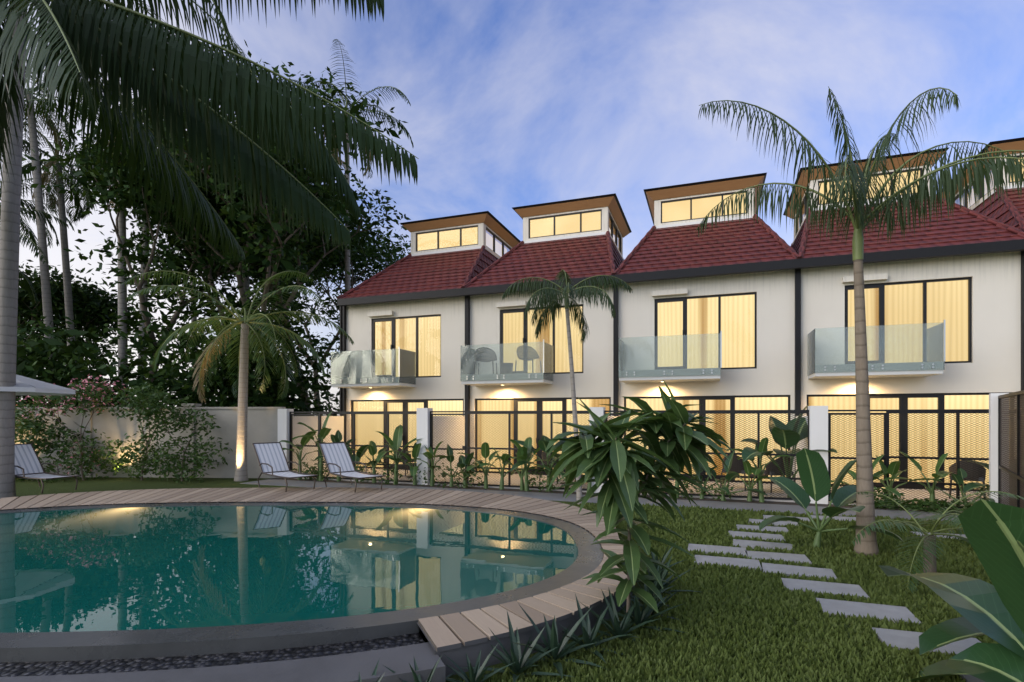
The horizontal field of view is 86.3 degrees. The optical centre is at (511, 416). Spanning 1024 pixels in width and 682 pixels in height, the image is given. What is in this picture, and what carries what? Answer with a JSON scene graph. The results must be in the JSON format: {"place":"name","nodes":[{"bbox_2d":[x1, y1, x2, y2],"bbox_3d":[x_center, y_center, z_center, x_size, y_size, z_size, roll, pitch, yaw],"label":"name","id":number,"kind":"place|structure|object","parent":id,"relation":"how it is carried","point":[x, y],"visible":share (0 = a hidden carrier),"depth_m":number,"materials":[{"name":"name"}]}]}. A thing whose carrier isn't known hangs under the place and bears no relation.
{"place":"outdoors","nodes":[
{"label":"outdoors","id":0,"kind":"place"},
{"bbox_2d":[331,288,464,469],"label":"townhouse","id":1,"kind":"structure","parent":0,"point":[402,352],"depth_m":18.75,"materials":[{"name":"white paint"}]},
{"bbox_2d":[337,211,520,298],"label":"roof","id":2,"kind":"structure","parent":1,"relation":"on","point":[455,251],"depth_m":21.13,"materials":[{"name":"red tile"}]},
{"bbox_2d":[393,448,416,477],"bbox_3d":[-2.961,1.401,16.835,1.716,0.902,1.001,0,0,28],"label":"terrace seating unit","id":3,"kind":"object","parent":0,"point":[404,459],"visible":0.22,"depth_m":16.87,"materials":[{"name":"wicker"}]},
{"bbox_2d":[15,477,983,681],"bbox_3d":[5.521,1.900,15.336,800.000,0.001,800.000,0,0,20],"label":"lawn","id":4,"kind":"structure","parent":0,"point":[30,487],"depth_m":14.53,"materials":[{"name":"green plant"}]},
{"bbox_2d":[15,404,37,441],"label":"shrub","id":5,"kind":"object","parent":4,"relation":"on","point":[17,411],"visible":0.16,"depth_m":16.63,"materials":[{"name":"green plant"}]},
{"bbox_2d":[0,207,68,304],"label":"palm","id":6,"kind":"object","parent":4,"relation":"on","point":[25,283],"visible":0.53,"depth_m":23.52,"materials":[{"name":"green plant"}]},
{"bbox_2d":[0,140,72,246],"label":"palm","id":7,"kind":"object","parent":4,"relation":"on","point":[32,207],"visible":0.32,"depth_m":25.66,"materials":[{"name":"green plant"}]},
{"bbox_2d":[0,178,74,256],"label":"palm","id":8,"kind":"object","parent":4,"relation":"on","point":[30,233],"visible":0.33,"depth_m":32.44,"materials":[{"name":"green plant"}]},
{"bbox_2d":[0,374,75,394],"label":"parasol","id":9,"kind":"object","parent":4,"relation":"on","point":[26,386],"visible":0.7,"depth_m":12.59,"materials":[{"name":"fabric"}]},
{"bbox_2d":[15,411,78,481],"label":"shrub","id":10,"kind":"object","parent":4,"relation":"on","point":[38,427],"visible":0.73,"depth_m":15.96,"materials":[{"name":"green plant"}]},
{"bbox_2d":[15,443,80,493],"bbox_3d":[-10.710,1.162,12.355,1.869,1.029,0.740,0,0,20],"label":"sun lounger","id":11,"kind":"object","parent":4,"relation":"on","point":[28,464],"visible":0.81,"depth_m":12.61,"materials":[{"name":"white fabric"}]},
{"bbox_2d":[1,17,111,403],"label":"palm","id":12,"kind":"object","parent":4,"relation":"on","point":[32,125],"visible":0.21,"depth_m":23.85,"materials":[{"name":"plant"}]},
{"bbox_2d":[0,115,141,398],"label":"palm","id":13,"kind":"object","parent":4,"relation":"on","point":[61,198],"visible":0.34,"depth_m":26.40,"materials":[{"name":"green plant"}]},
{"bbox_2d":[15,374,132,479],"bbox_3d":[-13.287,0.331,16.738,2.644,3.249,2.291,0,0,3],"label":"shrub","id":14,"kind":"object","parent":4,"relation":"on","point":[92,397],"visible":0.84,"depth_m":16.32,"materials":[{"name":"green plant"}]},
{"bbox_2d":[17,260,158,376],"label":"tree","id":15,"kind":"object","parent":4,"relation":"on","point":[91,305],"visible":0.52,"depth_m":28.29,"materials":[{"name":"green plant"}]},
{"bbox_2d":[30,83,166,378],"bbox_3d":[-16.690,-7.034,24.879,7.819,18.074,7.470,0,0,20],"label":"palm","id":16,"kind":"object","parent":4,"relation":"on","point":[143,266],"depth_m":24.96,"materials":[{"name":"plant"}]},
{"bbox_2d":[0,26,198,405],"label":"palm","id":17,"kind":"object","parent":4,"relation":"on","point":[122,307],"visible":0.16,"depth_m":21.84,"materials":[{"name":"plant"}]},
{"bbox_2d":[0,0,257,498],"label":"tall coconut palm","id":18,"kind":"object","parent":4,"relation":"on","point":[10,229],"visible":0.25,"depth_m":11.70,"materials":[{"name":"plant"}]},
{"bbox_2d":[37,436,232,483],"bbox_3d":[-15.655,1.331,16.258,14.351,1.628,2.136,0,0,1],"label":"flowering bush","id":19,"kind":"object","parent":4,"relation":"on","point":[123,461],"depth_m":16.00,"materials":[{"name":"green plant"}]},
{"bbox_2d":[105,382,193,479],"bbox_3d":[-10.648,0.479,15.908,2.276,2.954,2.170,0,0,20],"label":"shrub","id":20,"kind":"object","parent":4,"relation":"on","point":[139,394],"visible":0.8,"depth_m":15.78,"materials":[{"name":"green plant"}]},
{"bbox_2d":[15,403,284,477],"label":"boundary wall","id":21,"kind":"structure","parent":4,"relation":"on","point":[262,424],"depth_m":16.84,"materials":[{"name":"white paint"}]},
{"bbox_2d":[22,131,295,405],"bbox_3d":[-15.082,-4.304,23.163,8.258,12.864,10.490,0,0,11],"label":"tree","id":22,"kind":"object","parent":4,"relation":"on","point":[153,259],"visible":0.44,"depth_m":21.22,"materials":[{"name":"green plant"}]},
{"bbox_2d":[149,227,197,379],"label":"palm","id":23,"kind":"object","parent":4,"relation":"on","point":[193,318],"depth_m":33.02,"materials":[{"name":"green plant"}]},
{"bbox_2d":[15,312,339,445],"bbox_3d":[-19.327,-0.824,21.140,24.824,7.368,10.117,0,0,-6],"label":"shrubbery","id":24,"kind":"object","parent":4,"relation":"on","point":[169,377],"visible":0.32,"depth_m":20.30,"materials":[{"name":"green plant"}]},
{"bbox_2d":[136,404,220,481],"bbox_3d":[-9.677,0.870,15.857,2.145,2.461,1.461,0,0,-36],"label":"shrub","id":25,"kind":"object","parent":4,"relation":"on","point":[166,427],"visible":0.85,"depth_m":15.74,"materials":[{"name":"green plant"}]},
{"bbox_2d":[0,0,418,261],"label":"palm tree","id":26,"kind":"object","parent":4,"relation":"on","point":[174,78],"visible":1,"depth_m":7.82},
{"bbox_2d":[50,124,379,405],"bbox_3d":[-14.245,-5.383,26.989,13.238,15.071,11.658,0,0,-44],"label":"tree","id":27,"kind":"object","parent":4,"relation":"on","point":[205,255],"visible":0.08,"depth_m":24.39,"materials":[{"name":"green plant"}]},
{"bbox_2d":[122,270,353,480],"bbox_3d":[-7.821,-1.313,15.871,5.862,6.636,5.551,0,0,20],"label":"coconut palm","id":28,"kind":"object","parent":4,"relation":"on","point":[241,473],"visible":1,"depth_m":15.94,"materials":[{"name":"green plant"}]},
{"bbox_2d":[73,117,410,411],"bbox_3d":[-10.024,-4.836,23.386,9.226,13.932,11.625,0,0,20],"label":"tree","id":29,"kind":"object","parent":4,"relation":"on","point":[319,193],"visible":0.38,"depth_m":21.89,"materials":[{"name":"green plant"}]},
{"bbox_2d":[149,116,342,402],"bbox_3d":[-13.472,-6.294,30.011,10.134,16.877,15.214,0,0,-4],"label":"tree","id":30,"kind":"object","parent":4,"relation":"on","point":[254,281],"visible":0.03,"depth_m":29.96,"materials":[{"name":"green plant"}]},
{"bbox_2d":[118,40,407,415],"bbox_3d":[-11.613,-6.448,24.062,9.754,17.177,15.588,0,0,-39],"label":"tree","id":31,"kind":"object","parent":4,"relation":"on","point":[354,110],"visible":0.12,"depth_m":21.64,"materials":[{"name":"green plant"}]},
{"bbox_2d":[219,43,314,331],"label":"palm","id":32,"kind":"object","parent":4,"relation":"on","point":[247,285],"visible":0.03,"depth_m":26.05,"materials":[{"name":"plant"}]},
{"bbox_2d":[0,502,602,681],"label":"pool coping","id":33,"kind":"object","parent":4,"relation":"on","point":[343,649],"visible":0.84,"depth_m":4.08,"materials":[{"name":"stone"}]},
{"bbox_2d":[0,506,577,632],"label":"pool water","id":34,"kind":"structure","parent":33,"relation":"in","point":[117,569],"depth_m":6.34,"materials":[{"name":"teal liquid"}]},
{"bbox_2d":[202,231,410,414],"bbox_3d":[-13.987,-5.635,38.891,15.347,15.566,13.702,0,0,-29],"label":"tree","id":35,"kind":"object","parent":4,"relation":"on","point":[331,343],"visible":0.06,"depth_m":37.80,"materials":[{"name":"green plant"}]},
{"bbox_2d":[0,487,633,675],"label":"pool deck","id":36,"kind":"structure","parent":4,"relation":"on","point":[456,637],"depth_m":8.26,"materials":[{"name":"brown wood"}]},
{"bbox_2d":[252,442,317,491],"bbox_3d":[-5.315,1.162,12.754,1.853,1.029,0.694,0,0,41],"label":"sun lounger","id":37,"kind":"object","parent":36,"relation":"on","point":[272,459],"visible":1,"depth_m":13.08,"materials":[{"name":"white fabric"}]},
{"bbox_2d":[319,442,385,491],"bbox_3d":[-3.739,1.162,12.711,1.853,1.029,0.694,0,0,44],"label":"sun lounger","id":38,"kind":"object","parent":36,"relation":"on","point":[338,459],"visible":1,"depth_m":13.06,"materials":[{"name":"white fabric"}]},
{"bbox_2d":[340,306,342,415],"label":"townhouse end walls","id":39,"kind":"structure","parent":4,"relation":"on","point":[341,349],"depth_m":19.36,"materials":[{"name":"black"}]},
{"bbox_2d":[286,39,413,292],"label":"palm","id":40,"kind":"object","parent":4,"relation":"on","point":[347,252],"visible":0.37,"depth_m":29.76,"materials":[{"name":"green plant"}]},
{"bbox_2d":[293,216,409,352],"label":"tree","id":41,"kind":"object","parent":4,"relation":"on","point":[365,262],"visible":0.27,"depth_m":33.57,"materials":[{"name":"green plant"}]},
{"bbox_2d":[358,538,699,681],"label":"border plants","id":42,"kind":"object","parent":4,"relation":"on","point":[554,648],"visible":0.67,"depth_m":4.29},
{"bbox_2d":[502,270,633,504],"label":"palm tree","id":43,"kind":"object","parent":4,"relation":"on","point":[550,297],"visible":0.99,"depth_m":11.71,"materials":[{"name":"green plant"}]},
{"bbox_2d":[545,380,734,612],"bbox_3d":[1.128,0.805,4.915,1.947,2.292,1.242,0,0,-29],"label":"tropical plant","id":44,"kind":"object","parent":4,"relation":"on","point":[590,456],"depth_m":4.74,"materials":[{"name":"green plant"}]},
{"bbox_2d":[446,502,999,681],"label":"lawn grass","id":45,"kind":"structure","parent":4,"relation":"on","point":[877,586],"depth_m":5.09,"materials":[{"name":"green plant"}]},
{"bbox_2d":[740,404,837,497],"bbox_3d":[6.173,0.832,12.380,1.903,2.249,2.539,0,0,20],"label":"tropical plant","id":46,"kind":"object","parent":4,"relation":"on","point":[786,438],"depth_m":12.12,"materials":[{"name":"green plant"}]},
{"bbox_2d":[759,448,903,547],"bbox_3d":[4.415,1.201,7.784,1.676,1.511,1.579,0,0,20],"label":"tropical plant","id":47,"kind":"object","parent":4,"relation":"on","point":[813,474],"visible":0.92,"depth_m":7.78,"materials":[{"name":"green plant"}]},
{"bbox_2d":[688,515,984,681],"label":"stepping stones","id":48,"kind":"object","parent":4,"relation":"on","point":[902,639],"visible":0.62,"depth_m":6.20,"materials":[{"name":"grey stone"}]},
{"bbox_2d":[694,86,1023,555],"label":"lawn palm","id":49,"kind":"object","parent":4,"relation":"on","point":[856,187],"visible":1,"depth_m":7.41,"materials":[{"name":"green plant"}]},
{"bbox_2d":[848,490,1023,592],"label":"small palm","id":50,"kind":"object","parent":4,"relation":"on","point":[929,562],"visible":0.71,"depth_m":6.03,"materials":[{"name":"green plant"}]},
{"bbox_2d":[874,495,1013,513],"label":"plants","id":51,"kind":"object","parent":4,"relation":"on","point":[926,502],"visible":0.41,"depth_m":10.87,"materials":[{"name":"green plant"}]},
{"bbox_2d":[878,499,1023,681],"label":"banana clump","id":52,"kind":"object","parent":4,"relation":"on","point":[994,532],"visible":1,"depth_m":3.37,"materials":[{"name":"green plant"}]},
{"bbox_2d":[989,390,1023,507],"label":"wall","id":53,"kind":"structure","parent":4,"relation":"on","point":[1003,422],"depth_m":9.54,"materials":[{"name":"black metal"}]},
{"bbox_2d":[0,0,1023,415],"label":"sky","id":54,"kind":"structure","parent":0,"point":[514,103],"materials":[{"name":"blue"}]},
{"bbox_2d":[461,275,613,475],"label":"townhouse unit facade","id":55,"kind":"structure","parent":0,"point":[503,330],"depth_m":17.21,"materials":[{"name":"white paint"}]},
{"bbox_2d":[474,345,541,374],"bbox_3d":[-0.160,-1.683,16.797,2.126,0.848,0.704,0,0,20],"label":"balcony bistro set","id":56,"kind":"object","parent":55,"relation":"on","point":[506,368],"visible":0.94,"depth_m":16.66,"materials":[{"name":"black metal"}]},
{"bbox_2d":[463,193,631,287],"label":"roof","id":57,"kind":"structure","parent":55,"relation":"on","point":[579,238],"depth_m":19.48,"materials":[{"name":"red tile"}]},
{"bbox_2d":[539,451,575,483],"bbox_3d":[1.565,1.401,15.206,1.716,0.902,1.001,0,0,28],"label":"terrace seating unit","id":58,"kind":"object","parent":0,"point":[543,453],"visible":0.11,"depth_m":15.34,"materials":[{"name":"wicker"}]},
{"bbox_2d":[240,469,988,521],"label":"walkway","id":59,"kind":"structure","parent":0,"point":[733,503],"depth_m":13.14,"materials":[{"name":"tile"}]},
{"bbox_2d":[280,430,316,479],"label":"banana plant","id":60,"kind":"object","parent":59,"relation":"on","point":[304,441],"visible":0.76,"depth_m":16.16,"materials":[{"name":"green plant"}]},
{"bbox_2d":[292,412,351,480],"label":"banana plant","id":61,"kind":"object","parent":59,"relation":"on","point":[324,432],"visible":0.75,"depth_m":15.81,"materials":[{"name":"green plant"}]},
{"bbox_2d":[314,430,355,480],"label":"banana plant","id":62,"kind":"object","parent":59,"relation":"on","point":[337,437],"visible":0.47,"depth_m":15.72,"materials":[{"name":"green plant"}]},
{"bbox_2d":[278,409,416,481],"bbox_3d":[-4.384,0.840,17.207,4.832,2.120,2.910,0,0,20],"label":"terrace fence","id":63,"kind":"object","parent":59,"relation":"on","point":[289,428],"visible":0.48,"depth_m":16.45,"materials":[{"name":"black metal"}]},
{"bbox_2d":[346,444,385,481],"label":"banana plant","id":64,"kind":"object","parent":59,"relation":"on","point":[357,456],"visible":0.32,"depth_m":15.44,"materials":[{"name":"green plant"}]},
{"bbox_2d":[348,440,394,482],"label":"banana plant","id":65,"kind":"object","parent":59,"relation":"on","point":[372,448],"visible":0.77,"depth_m":15.32,"materials":[{"name":"green plant"}]},
{"bbox_2d":[376,424,417,484],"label":"banana plant","id":66,"kind":"object","parent":59,"relation":"on","point":[395,443],"visible":0.88,"depth_m":15.03,"materials":[{"name":"green plant"}]},
{"bbox_2d":[382,442,445,484],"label":"banana plant","id":67,"kind":"object","parent":59,"relation":"on","point":[415,454],"visible":0.82,"depth_m":14.85,"materials":[{"name":"green plant"}]},
{"bbox_2d":[406,441,446,485],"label":"banana plant","id":68,"kind":"object","parent":59,"relation":"on","point":[429,453],"visible":0.88,"depth_m":14.66,"materials":[{"name":"green plant"}]},
{"bbox_2d":[428,444,474,486],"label":"banana plant","id":69,"kind":"object","parent":59,"relation":"on","point":[450,457],"visible":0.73,"depth_m":14.55,"materials":[{"name":"green plant"}]},
{"bbox_2d":[443,452,484,487],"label":"banana plant","id":70,"kind":"object","parent":59,"relation":"on","point":[462,460],"visible":0.82,"depth_m":14.29,"materials":[{"name":"green plant"}]},
{"bbox_2d":[457,442,511,488],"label":"banana plant","id":71,"kind":"object","parent":59,"relation":"on","point":[485,451],"visible":0.88,"depth_m":14.16,"materials":[{"name":"green plant"}]},
{"bbox_2d":[477,447,524,489],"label":"banana plant","id":72,"kind":"object","parent":59,"relation":"on","point":[504,456],"visible":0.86,"depth_m":13.98,"materials":[{"name":"green plant"}]},
{"bbox_2d":[417,408,588,490],"bbox_3d":[0.141,0.840,15.578,4.832,2.120,2.910,0,0,20],"label":"terrace fence","id":73,"kind":"object","parent":59,"relation":"on","point":[452,432],"visible":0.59,"depth_m":14.77,"materials":[{"name":"black metal"}]},
{"bbox_2d":[493,446,550,489],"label":"banana plant","id":74,"kind":"object","parent":59,"relation":"on","point":[522,474],"visible":0.79,"depth_m":13.82,"materials":[{"name":"green plant"}]},
{"bbox_2d":[508,437,549,490],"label":"banana plant","id":75,"kind":"object","parent":59,"relation":"on","point":[528,442],"visible":0.75,"depth_m":13.72,"materials":[{"name":"green plant"}]},
{"bbox_2d":[510,436,560,491],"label":"banana plant","id":76,"kind":"object","parent":59,"relation":"on","point":[542,443],"visible":0.65,"depth_m":13.52,"materials":[{"name":"green plant"}]},
{"bbox_2d":[542,459,582,492],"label":"banana plant","id":77,"kind":"object","parent":59,"relation":"on","point":[561,473],"visible":0.14,"depth_m":13.40,"materials":[{"name":"green plant"}]},
{"bbox_2d":[584,473,591,491],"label":"banana plant","id":78,"kind":"object","parent":59,"relation":"on","point":[589,486],"visible":0.02,"depth_m":13.27,"materials":[{"name":"green plant"}]},
{"bbox_2d":[292,457,1022,508],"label":"shrubs","id":79,"kind":"object","parent":59,"relation":"on","point":[314,471],"visible":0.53,"depth_m":14.26,"materials":[{"name":"green plant"}]},
{"bbox_2d":[675,451,710,497],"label":"banana plant","id":80,"kind":"object","parent":59,"relation":"on","point":[676,484],"visible":0.02,"depth_m":12.50,"materials":[{"name":"green plant"}]},
{"bbox_2d":[589,407,808,499],"bbox_3d":[4.667,0.840,13.949,4.832,2.120,2.910,0,0,20],"label":"terrace fence","id":81,"kind":"object","parent":59,"relation":"on","point":[599,411],"visible":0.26,"depth_m":12.35,"materials":[{"name":"black metal"}]},
{"bbox_2d":[683,463,728,498],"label":"banana plant","id":82,"kind":"object","parent":59,"relation":"on","point":[725,489],"visible":0.59,"depth_m":12.38,"materials":[{"name":"green plant"}]},
{"bbox_2d":[684,452,768,500],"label":"banana plant","id":83,"kind":"object","parent":59,"relation":"on","point":[729,477],"visible":0.85,"depth_m":12.16,"materials":[{"name":"green plant"}]},
{"bbox_2d":[725,461,768,500],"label":"banana plant","id":84,"kind":"object","parent":59,"relation":"on","point":[747,467],"visible":0.78,"depth_m":12.05,"materials":[{"name":"green plant"}]},
{"bbox_2d":[720,455,794,492],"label":"patio chairs","id":85,"kind":"object","parent":59,"relation":"on","point":[769,470],"visible":0.27,"depth_m":13.28,"materials":[{"name":"wicker"}]},
{"bbox_2d":[726,437,791,501],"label":"banana plant","id":86,"kind":"object","parent":59,"relation":"on","point":[763,445],"visible":0.77,"depth_m":11.91,"materials":[{"name":"green plant"}]},
{"bbox_2d":[830,455,900,497],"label":"banana plant","id":87,"kind":"object","parent":59,"relation":"on","point":[878,474],"visible":0.38,"depth_m":11.26,"materials":[{"name":"green plant"}]},
{"bbox_2d":[873,456,941,507],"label":"banana plant","id":88,"kind":"object","parent":59,"relation":"on","point":[893,469],"visible":0.77,"depth_m":11.10,"materials":[{"name":"green plant"}]},
{"bbox_2d":[796,406,1022,507],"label":"terrace fence","id":89,"kind":"object","parent":59,"relation":"on","point":[820,423],"visible":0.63,"depth_m":11.34,"materials":[{"name":"black metal"}]},
{"bbox_2d":[883,450,951,509],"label":"banana plant","id":90,"kind":"object","parent":59,"relation":"on","point":[937,475],"visible":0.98,"depth_m":10.88,"materials":[{"name":"green plant"}]},
{"bbox_2d":[930,468,994,510],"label":"banana plant","id":91,"kind":"object","parent":59,"relation":"on","point":[959,477],"visible":0.68,"depth_m":10.71,"materials":[{"name":"green plant"}]},
{"bbox_2d":[949,460,1022,499],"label":"terrace seating unit","id":92,"kind":"object","parent":59,"relation":"on","point":[969,467],"visible":0.19,"depth_m":12.01,"materials":[{"name":"wicker"}]},
{"bbox_2d":[961,456,1022,498],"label":"banana plant","id":93,"kind":"object","parent":59,"relation":"on","point":[970,486],"visible":0.3,"depth_m":10.59,"materials":[{"name":"green plant"}]},
{"bbox_2d":[613,259,799,484],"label":"townhouse unit facade","id":94,"kind":"structure","parent":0,"point":[721,337],"depth_m":15.40,"materials":[{"name":"white paint"}]},
{"bbox_2d":[614,173,799,274],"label":"roof","id":95,"kind":"structure","parent":94,"relation":"on","point":[669,240],"depth_m":17.39,"materials":[{"name":"red tile"}]},
{"bbox_2d":[795,239,1023,492],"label":"townhouse unit facade","id":96,"kind":"structure","parent":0,"point":[943,327],"depth_m":13.78,"materials":[{"name":"white paint"}]},
{"bbox_2d":[783,148,1023,258],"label":"roof","id":97,"kind":"structure","parent":96,"relation":"on","point":[965,225],"depth_m":14.67,"materials":[{"name":"red tile"}]},
{"bbox_2d":[1021,251,1023,451],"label":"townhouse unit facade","id":98,"kind":"structure","parent":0,"point":[1022,320],"depth_m":12.90,"materials":[{"name":"white paint"}]},
{"bbox_2d":[936,137,1023,230],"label":"townhouse roof lantern","id":99,"kind":"object","parent":98,"relation":"on","point":[1008,209],"visible":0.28,"depth_m":15.47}
]}

